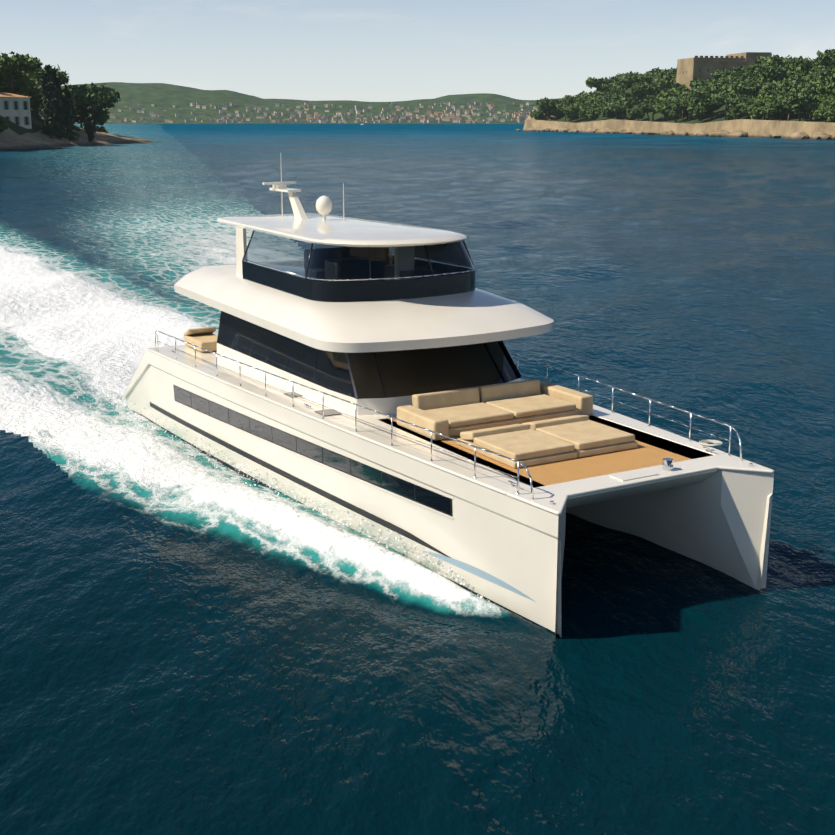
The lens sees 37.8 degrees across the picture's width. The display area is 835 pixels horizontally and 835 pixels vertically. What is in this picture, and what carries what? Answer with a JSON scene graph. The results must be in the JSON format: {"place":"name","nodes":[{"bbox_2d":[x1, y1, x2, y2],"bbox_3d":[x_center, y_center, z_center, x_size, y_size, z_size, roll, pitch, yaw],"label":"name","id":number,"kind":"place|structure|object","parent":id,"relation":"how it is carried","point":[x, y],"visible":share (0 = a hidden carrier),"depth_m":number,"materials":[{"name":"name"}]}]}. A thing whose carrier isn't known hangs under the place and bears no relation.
{"place":"outdoors","nodes":[
{"label":"outdoors","id":0,"kind":"place"},
{"bbox_2d":[0,110,151,149],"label":"headland terrain","id":1,"kind":"structure","parent":0,"point":[14,136],"depth_m":432.92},
{"bbox_2d":[0,116,7,132],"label":"bush","id":2,"kind":"object","parent":1,"relation":"on","point":[3,125],"visible":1,"depth_m":398.75,"materials":[{"name":"green plant"}]},
{"bbox_2d":[0,55,10,84],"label":"round tree","id":3,"kind":"object","parent":1,"relation":"on","point":[4,74],"visible":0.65,"depth_m":440.61,"materials":[{"name":"green plant"}]},
{"bbox_2d":[0,70,26,92],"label":"round tree","id":4,"kind":"object","parent":1,"relation":"on","point":[6,86],"visible":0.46,"depth_m":448.78,"materials":[{"name":"green plant"}]},
{"bbox_2d":[0,92,31,128],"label":"villa","id":5,"kind":"object","parent":1,"relation":"on","point":[15,108],"visible":0.88,"depth_m":423.29,"materials":[{"name":"paint"}]},
{"bbox_2d":[0,51,42,93],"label":"pine tree","id":6,"kind":"object","parent":1,"relation":"on","point":[20,62],"visible":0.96,"depth_m":436.58,"materials":[{"name":"green plant"}]},
{"bbox_2d":[8,71,38,93],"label":"round tree","id":7,"kind":"object","parent":1,"relation":"on","point":[29,81],"visible":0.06,"depth_m":454.15,"materials":[{"name":"green plant"}]},
{"bbox_2d":[19,84,41,119],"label":"round tree","id":8,"kind":"object","parent":1,"relation":"on","point":[32,92],"visible":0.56,"depth_m":443.44,"materials":[{"name":"green plant"}]},
{"bbox_2d":[21,64,69,85],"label":"pine tree","id":9,"kind":"object","parent":1,"relation":"on","point":[62,75],"visible":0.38,"depth_m":472.55,"materials":[{"name":"green plant"}]},
{"bbox_2d":[38,65,60,137],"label":"cypress tree","id":10,"kind":"object","parent":1,"relation":"on","point":[50,116],"visible":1,"depth_m":432.75,"materials":[{"name":"green plant"}]},
{"bbox_2d":[51,70,66,139],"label":"cypress tree","id":11,"kind":"object","parent":1,"relation":"on","point":[59,91],"visible":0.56,"depth_m":437.19,"materials":[{"name":"green plant"}]},
{"bbox_2d":[61,88,76,109],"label":"round tree","id":12,"kind":"object","parent":1,"relation":"on","point":[73,99],"depth_m":472.48,"materials":[{"name":"green plant"}]},
{"bbox_2d":[63,84,75,141],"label":"cypress tree","id":13,"kind":"object","parent":1,"relation":"on","point":[69,113],"visible":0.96,"depth_m":443.92,"materials":[{"name":"green plant"}]},
{"bbox_2d":[72,105,87,127],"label":"round tree","id":14,"kind":"object","parent":1,"relation":"on","point":[79,114],"visible":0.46,"depth_m":492.70,"materials":[{"name":"green plant"}]},
{"bbox_2d":[62,82,114,94],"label":"pine tree","id":15,"kind":"object","parent":1,"relation":"on","point":[96,90],"visible":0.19,"depth_m":509.53,"materials":[{"name":"green plant"}]},
{"bbox_2d":[84,106,95,141],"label":"cypress tree","id":16,"kind":"object","parent":1,"relation":"on","point":[90,124],"visible":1,"depth_m":461.05,"materials":[{"name":"green plant"}]},
{"bbox_2d":[71,86,119,110],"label":"pine tree","id":17,"kind":"object","parent":1,"relation":"on","point":[84,99],"visible":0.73,"depth_m":482.93,"materials":[{"name":"green plant"}]},
{"bbox_2d":[82,104,109,132],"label":"round tree","id":18,"kind":"object","parent":1,"relation":"on","point":[100,114],"visible":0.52,"depth_m":493.41,"materials":[{"name":"green plant"}]},
{"bbox_2d":[61,82,564,123],"bbox_3d":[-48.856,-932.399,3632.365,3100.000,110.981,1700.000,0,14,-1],"label":"distant hills","id":19,"kind":"structure","parent":0,"point":[163,97],"depth_m":3102.49,"materials":[{"name":"plant"}]},
{"bbox_2d":[110,102,537,122],"bbox_3d":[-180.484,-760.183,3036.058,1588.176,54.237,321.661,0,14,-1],"label":"distant town","id":20,"kind":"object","parent":19,"relation":"on","point":[319,118],"visible":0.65,"depth_m":2995.36,"materials":[{"name":"tile"}]},
{"bbox_2d":[0,124,834,834],"bbox_3d":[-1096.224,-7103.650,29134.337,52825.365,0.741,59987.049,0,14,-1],"label":"sea water","id":21,"kind":"structure","parent":0,"point":[200,650],"depth_m":26.39,"materials":[{"name":"liquid"}]},
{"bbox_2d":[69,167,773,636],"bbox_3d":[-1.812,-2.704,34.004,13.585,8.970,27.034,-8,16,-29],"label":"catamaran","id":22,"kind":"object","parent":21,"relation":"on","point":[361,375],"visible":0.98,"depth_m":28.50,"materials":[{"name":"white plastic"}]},
{"bbox_2d":[0,0,834,101],"label":"sky","id":23,"kind":"structure","parent":0,"point":[310,50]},
{"bbox_2d":[549,101,834,137],"bbox_3d":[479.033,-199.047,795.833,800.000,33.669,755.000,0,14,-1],"label":"coast terrain","id":24,"kind":"structure","parent":0,"point":[719,112],"depth_m":790.84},
{"bbox_2d":[529,110,544,118],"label":"round tree","id":25,"kind":"object","parent":24,"relation":"on","point":[537,114],"visible":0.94,"depth_m":1034.02,"materials":[{"name":"green plant"}]},
{"bbox_2d":[524,110,554,127],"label":"bastion tip","id":26,"kind":"object","parent":24,"relation":"on","point":[529,117],"visible":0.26,"depth_m":1044.84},
{"bbox_2d":[538,106,551,119],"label":"round tree","id":27,"kind":"object","parent":24,"relation":"on","point":[544,110],"visible":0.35,"depth_m":1032.72,"materials":[{"name":"green plant"}]},
{"bbox_2d":[535,97,562,120],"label":"pine tree","id":28,"kind":"object","parent":24,"relation":"on","point":[547,103],"visible":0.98,"depth_m":1023.37,"materials":[{"name":"green plant"}]},
{"bbox_2d":[549,105,561,118],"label":"round tree","id":29,"kind":"object","parent":24,"relation":"on","point":[554,112],"visible":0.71,"depth_m":1026.77,"materials":[{"name":"green plant"}]},
{"bbox_2d":[557,103,575,120],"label":"pine tree","id":30,"kind":"object","parent":24,"relation":"on","point":[560,105],"visible":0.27,"depth_m":1000.67,"materials":[{"name":"green plant"}]},
{"bbox_2d":[562,95,575,104],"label":"pine tree","id":31,"kind":"object","parent":24,"relation":"on","point":[568,99],"visible":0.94,"depth_m":1019.57,"materials":[{"name":"green plant"}]},
{"bbox_2d":[561,105,578,121],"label":"pine tree","id":32,"kind":"object","parent":24,"relation":"on","point":[571,109],"visible":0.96,"depth_m":973.52,"materials":[{"name":"green plant"}]},
{"bbox_2d":[572,102,587,120],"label":"round tree","id":33,"kind":"object","parent":24,"relation":"on","point":[582,106],"visible":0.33,"depth_m":975.11,"materials":[{"name":"green plant"}]},
{"bbox_2d":[575,91,591,104],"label":"round tree","id":34,"kind":"object","parent":24,"relation":"on","point":[579,95],"visible":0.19,"depth_m":1012.07,"materials":[{"name":"green plant"}]},
{"bbox_2d":[577,108,590,120],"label":"round tree","id":35,"kind":"object","parent":24,"relation":"on","point":[582,113],"visible":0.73,"depth_m":962.00,"materials":[{"name":"green plant"}]},
{"bbox_2d":[578,95,591,103],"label":"pine tree","id":36,"kind":"object","parent":24,"relation":"on","point":[583,99],"visible":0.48,"depth_m":992.63,"materials":[{"name":"green plant"}]},
{"bbox_2d":[587,107,600,120],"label":"round tree","id":37,"kind":"object","parent":24,"relation":"on","point":[593,114],"visible":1,"depth_m":936.21,"materials":[{"name":"green plant"}]},
{"bbox_2d":[587,101,601,109],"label":"round tree","id":38,"kind":"object","parent":24,"relation":"on","point":[594,104],"visible":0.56,"depth_m":974.69,"materials":[{"name":"green plant"}]},
{"bbox_2d":[585,77,613,90],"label":"pine tree","id":39,"kind":"object","parent":24,"relation":"on","point":[590,82],"visible":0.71,"depth_m":998.19,"materials":[{"name":"green plant"}]},
{"bbox_2d":[594,90,605,102],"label":"round tree","id":40,"kind":"object","parent":24,"relation":"on","point":[599,94],"visible":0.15,"depth_m":980.75,"materials":[{"name":"green plant"}]},
{"bbox_2d":[600,103,615,119],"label":"round tree","id":41,"kind":"object","parent":24,"relation":"on","point":[606,114],"visible":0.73,"depth_m":910.44,"materials":[{"name":"green plant"}]},
{"bbox_2d":[605,87,620,95],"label":"round tree","id":42,"kind":"object","parent":24,"relation":"on","point":[613,91],"visible":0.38,"depth_m":959.21,"materials":[{"name":"green plant"}]},
{"bbox_2d":[602,82,624,91],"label":"pine tree","id":43,"kind":"object","parent":24,"relation":"on","point":[606,86],"visible":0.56,"depth_m":968.01,"materials":[{"name":"green plant"}]},
{"bbox_2d":[604,103,626,118],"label":"pine tree","id":44,"kind":"object","parent":24,"relation":"on","point":[616,108],"visible":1,"depth_m":891.98,"materials":[{"name":"green plant"}]},
{"bbox_2d":[607,99,625,118],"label":"round tree","id":45,"kind":"object","parent":24,"relation":"on","point":[615,102],"visible":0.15,"depth_m":914.07,"materials":[{"name":"green plant"}]},
{"bbox_2d":[603,93,632,116],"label":"pine tree","id":46,"kind":"object","parent":24,"relation":"on","point":[610,98],"visible":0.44,"depth_m":918.51,"materials":[{"name":"green plant"}]},
{"bbox_2d":[618,95,640,118],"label":"round tree","id":47,"kind":"object","parent":24,"relation":"on","point":[630,103],"visible":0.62,"depth_m":898.79,"materials":[{"name":"green plant"}]},
{"bbox_2d":[626,107,641,119],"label":"pine tree","id":48,"kind":"object","parent":24,"relation":"on","point":[632,111],"visible":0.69,"depth_m":864.62,"materials":[{"name":"green plant"}]},
{"bbox_2d":[624,88,645,98],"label":"pine tree","id":49,"kind":"object","parent":24,"relation":"on","point":[630,93],"visible":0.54,"depth_m":908.29,"materials":[{"name":"green plant"}]},
{"bbox_2d":[625,112,644,119],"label":"round tree","id":50,"kind":"object","parent":24,"relation":"on","point":[637,116],"visible":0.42,"depth_m":873.16,"materials":[{"name":"green plant"}]},
{"bbox_2d":[621,73,650,98],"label":"pine tree","id":51,"kind":"object","parent":24,"relation":"on","point":[627,81],"visible":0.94,"depth_m":925.95,"materials":[{"name":"green plant"}]},
{"bbox_2d":[634,102,654,120],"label":"pine tree","id":52,"kind":"object","parent":24,"relation":"on","point":[646,107],"visible":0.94,"depth_m":825.71,"materials":[{"name":"green plant"}]},
{"bbox_2d":[631,80,663,112],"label":"pine tree","id":53,"kind":"object","parent":24,"relation":"on","point":[641,87],"visible":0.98,"depth_m":889.22,"materials":[{"name":"green plant"}]},
{"bbox_2d":[642,92,659,113],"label":"round tree","id":54,"kind":"object","parent":24,"relation":"on","point":[648,100],"visible":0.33,"depth_m":876.70,"materials":[{"name":"green plant"}]},
{"bbox_2d":[647,67,669,74],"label":"pine tree","id":55,"kind":"object","parent":24,"relation":"on","point":[655,71],"visible":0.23,"depth_m":962.18,"materials":[{"name":"green plant"}]},
{"bbox_2d":[651,76,670,88],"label":"round tree","id":56,"kind":"object","parent":24,"relation":"on","point":[665,80],"visible":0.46,"depth_m":915.57,"materials":[{"name":"green plant"}]},
{"bbox_2d":[653,97,671,120],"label":"round tree","id":57,"kind":"object","parent":24,"relation":"on","point":[660,106],"visible":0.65,"depth_m":815.63,"materials":[{"name":"green plant"}]},
{"bbox_2d":[651,73,676,78],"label":"pine tree","id":58,"kind":"object","parent":24,"relation":"on","point":[671,75],"visible":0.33,"depth_m":940.14,"materials":[{"name":"green plant"}]},
{"bbox_2d":[655,89,678,102],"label":"round tree","id":59,"kind":"object","parent":24,"relation":"on","point":[669,94],"visible":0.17,"depth_m":826.12,"materials":[{"name":"green plant"}]},
{"bbox_2d":[516,127,834,139],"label":"rampart foot rocks","id":60,"kind":"object","parent":24,"relation":"on","point":[795,135],"visible":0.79,"depth_m":711.60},
{"bbox_2d":[665,93,686,118],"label":"round tree","id":61,"kind":"object","parent":24,"relation":"on","point":[673,97],"visible":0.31,"depth_m":807.99,"materials":[{"name":"green plant"}]},
{"bbox_2d":[668,109,684,122],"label":"round tree","id":62,"kind":"object","parent":24,"relation":"on","point":[673,114],"visible":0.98,"depth_m":793.81,"materials":[{"name":"green plant"}]},
{"bbox_2d":[668,83,687,91],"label":"round tree","id":63,"kind":"object","parent":24,"relation":"on","point":[679,87],"visible":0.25,"depth_m":844.56,"materials":[{"name":"green plant"}]},
{"bbox_2d":[670,101,687,121],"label":"pine tree","id":64,"kind":"object","parent":24,"relation":"on","point":[682,106],"visible":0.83,"depth_m":785.60,"materials":[{"name":"green plant"}]},
{"bbox_2d":[527,119,834,138],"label":"rocky shoreline","id":65,"kind":"structure","parent":24,"relation":"on","point":[759,128],"depth_m":719.89,"materials":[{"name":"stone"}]},
{"bbox_2d":[673,96,689,118],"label":"pine tree","id":66,"kind":"object","parent":24,"relation":"on","point":[679,100],"visible":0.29,"depth_m":790.92,"materials":[{"name":"green plant"}]},
{"bbox_2d":[686,95,710,112],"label":"round tree","id":67,"kind":"object","parent":24,"relation":"on","point":[693,102],"visible":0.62,"depth_m":772.67,"materials":[{"name":"green plant"}]},
{"bbox_2d":[692,105,708,122],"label":"round tree","id":68,"kind":"object","parent":24,"relation":"on","point":[699,113],"visible":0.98,"depth_m":761.12,"materials":[{"name":"green plant"}]},
{"bbox_2d":[692,78,726,88],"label":"pine tree","id":69,"kind":"object","parent":24,"relation":"on","point":[714,83],"visible":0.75,"depth_m":793.74,"materials":[{"name":"green plant"}]},
{"bbox_2d":[691,85,732,119],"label":"pine tree","id":70,"kind":"object","parent":24,"relation":"on","point":[702,92],"visible":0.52,"depth_m":754.50,"materials":[{"name":"green plant"}]},
{"bbox_2d":[676,52,771,89],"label":"fortress","id":71,"kind":"structure","parent":24,"relation":"on","point":[696,67],"depth_m":860.92,"materials":[{"name":"stone"}]},
{"bbox_2d":[711,69,736,78],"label":"pine tree","id":72,"kind":"object","parent":24,"relation":"on","point":[716,73],"visible":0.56,"depth_m":803.51,"materials":[{"name":"green plant"}]},
{"bbox_2d":[716,74,733,81],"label":"round tree","id":73,"kind":"object","parent":24,"relation":"on","point":[727,77],"visible":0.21,"depth_m":795.92,"materials":[{"name":"green plant"}]},
{"bbox_2d":[711,94,740,119],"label":"pine tree","id":74,"kind":"object","parent":24,"relation":"on","point":[719,99],"visible":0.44,"depth_m":732.91,"materials":[{"name":"green plant"}]},
{"bbox_2d":[708,91,743,119],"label":"pine tree","id":75,"kind":"object","parent":24,"relation":"on","point":[710,96],"visible":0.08,"depth_m":742.12,"materials":[{"name":"green plant"}]},
{"bbox_2d":[724,96,739,105],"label":"pine tree","id":76,"kind":"object","parent":24,"relation":"on","point":[731,101],"visible":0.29,"depth_m":719.11,"materials":[{"name":"green plant"}]},
{"bbox_2d":[726,105,748,119],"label":"bush","id":77,"kind":"object","parent":24,"relation":"on","point":[735,112],"visible":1,"depth_m":705.98,"materials":[{"name":"green plant"}]},
{"bbox_2d":[724,77,756,84],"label":"pine tree","id":78,"kind":"object","parent":24,"relation":"on","point":[733,81],"visible":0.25,"depth_m":760.50,"materials":[{"name":"green plant"}]},
{"bbox_2d":[733,73,753,80],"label":"round tree","id":79,"kind":"object","parent":24,"relation":"on","point":[739,76],"visible":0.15,"depth_m":776.01,"materials":[{"name":"green plant"}]},
{"bbox_2d":[736,92,755,118],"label":"round tree","id":80,"kind":"object","parent":24,"relation":"on","point":[741,100],"visible":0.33,"depth_m":710.23,"materials":[{"name":"green plant"}]},
{"bbox_2d":[732,79,768,116],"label":"pine tree","id":81,"kind":"object","parent":24,"relation":"on","point":[745,87],"visible":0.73,"depth_m":709.99,"materials":[{"name":"green plant"}]},
{"bbox_2d":[743,63,763,78],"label":"round tree","id":82,"kind":"object","parent":24,"relation":"on","point":[752,71],"visible":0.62,"depth_m":782.11,"materials":[{"name":"green plant"}]},
{"bbox_2d":[746,97,768,119],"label":"round tree","id":83,"kind":"object","parent":24,"relation":"on","point":[754,103],"visible":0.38,"depth_m":683.79,"materials":[{"name":"green plant"}]},
{"bbox_2d":[749,106,765,119],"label":"bush","id":84,"kind":"object","parent":24,"relation":"on","point":[756,113],"visible":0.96,"depth_m":675.58,"materials":[{"name":"green plant"}]},
{"bbox_2d":[756,89,769,116],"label":"round tree","id":85,"kind":"object","parent":24,"relation":"on","point":[762,94],"visible":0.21,"depth_m":696.03,"materials":[{"name":"green plant"}]},
{"bbox_2d":[755,74,771,82],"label":"round tree","id":86,"kind":"object","parent":24,"relation":"on","point":[761,78],"visible":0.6,"depth_m":765.79,"materials":[{"name":"green plant"}]},
{"bbox_2d":[755,54,787,68],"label":"pine tree","id":87,"kind":"object","parent":24,"relation":"on","point":[777,59],"visible":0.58,"depth_m":777.19,"materials":[{"name":"green plant"}]},
{"bbox_2d":[763,101,784,119],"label":"round tree","id":88,"kind":"object","parent":24,"relation":"on","point":[768,110],"visible":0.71,"depth_m":666.08,"materials":[{"name":"green plant"}]},
{"bbox_2d":[763,80,784,91],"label":"pine tree","id":89,"kind":"object","parent":24,"relation":"on","point":[766,87],"visible":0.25,"depth_m":691.38,"materials":[{"name":"green plant"}]},
{"bbox_2d":[759,61,794,80],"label":"pine tree","id":90,"kind":"object","parent":24,"relation":"on","point":[775,71],"visible":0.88,"depth_m":720.02,"materials":[{"name":"green plant"}]},
{"bbox_2d":[768,82,794,97],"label":"round tree","id":91,"kind":"object","parent":24,"relation":"on","point":[784,89],"visible":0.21,"depth_m":682.75,"materials":[{"name":"green plant"}]},
{"bbox_2d":[769,94,797,120],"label":"round tree","id":92,"kind":"object","parent":24,"relation":"on","point":[777,102],"visible":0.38,"depth_m":662.83,"materials":[{"name":"green plant"}]},
{"bbox_2d":[780,89,811,120],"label":"pine tree","id":93,"kind":"object","parent":24,"relation":"on","point":[794,98],"visible":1,"depth_m":631.72,"materials":[{"name":"green plant"}]},
{"bbox_2d":[792,104,807,118],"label":"round tree","id":94,"kind":"object","parent":24,"relation":"on","point":[796,107],"visible":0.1,"depth_m":648.82,"materials":[{"name":"green plant"}]},
{"bbox_2d":[788,73,812,85],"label":"pine tree","id":95,"kind":"object","parent":24,"relation":"on","point":[793,78],"visible":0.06,"depth_m":672.07,"materials":[{"name":"green plant"}]},
{"bbox_2d":[795,69,811,76],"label":"round tree","id":96,"kind":"object","parent":24,"relation":"on","point":[803,72],"visible":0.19,"depth_m":706.15,"materials":[{"name":"green plant"}]},
{"bbox_2d":[787,56,824,75],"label":"round tree","id":97,"kind":"object","parent":24,"relation":"on","point":[805,63],"visible":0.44,"depth_m":714.88,"materials":[{"name":"green plant"}]},
{"bbox_2d":[789,79,834,120],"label":"pine tree","id":98,"kind":"object","parent":24,"relation":"on","point":[810,87],"visible":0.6,"depth_m":635.23,"materials":[{"name":"green plant"}]},
{"bbox_2d":[804,91,825,121],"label":"round tree","id":99,"kind":"object","parent":24,"relation":"on","point":[816,99],"visible":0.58,"depth_m":631.14,"materials":[{"name":"green plant"}]},
{"bbox_2d":[804,70,834,83],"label":"pine tree","id":100,"kind":"object","parent":24,"relation":"on","point":[826,79],"visible":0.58,"depth_m":648.28,"materials":[{"name":"green plant"}]},
{"bbox_2d":[811,65,831,72],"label":"round tree","id":101,"kind":"object","parent":24,"relation":"on","point":[818,67],"visible":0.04,"depth_m":694.56,"materials":[{"name":"green plant"}]},
{"bbox_2d":[811,104,834,121],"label":"round tree","id":102,"kind":"object","parent":24,"relation":"on","point":[819,111],"visible":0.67,"depth_m":617.63,"materials":[{"name":"green plant"}]},
{"bbox_2d":[812,68,834,75],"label":"pine tree","id":103,"kind":"object","parent":24,"relation":"on","point":[823,72],"visible":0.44,"depth_m":651.90,"materials":[{"name":"green plant"}]},
{"bbox_2d":[816,49,834,68],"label":"pine tree","id":104,"kind":"object","parent":24,"relation":"on","point":[826,58],"visible":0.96,"depth_m":669.96,"materials":[{"name":"green plant"}]},
{"bbox_2d":[818,96,834,106],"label":"round tree","id":105,"kind":"object","parent":24,"relation":"on","point":[831,102],"visible":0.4,"depth_m":620.46,"materials":[{"name":"green plant"}]},
{"bbox_2d":[822,89,834,99],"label":"round tree","id":106,"kind":"object","parent":24,"relation":"on","point":[831,93],"visible":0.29,"depth_m":625.36,"materials":[{"name":"green plant"}]},
{"bbox_2d":[823,108,834,122],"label":"round tree","id":107,"kind":"object","parent":24,"relation":"on","point":[828,115],"visible":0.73,"depth_m":605.36,"materials":[{"name":"green plant"}]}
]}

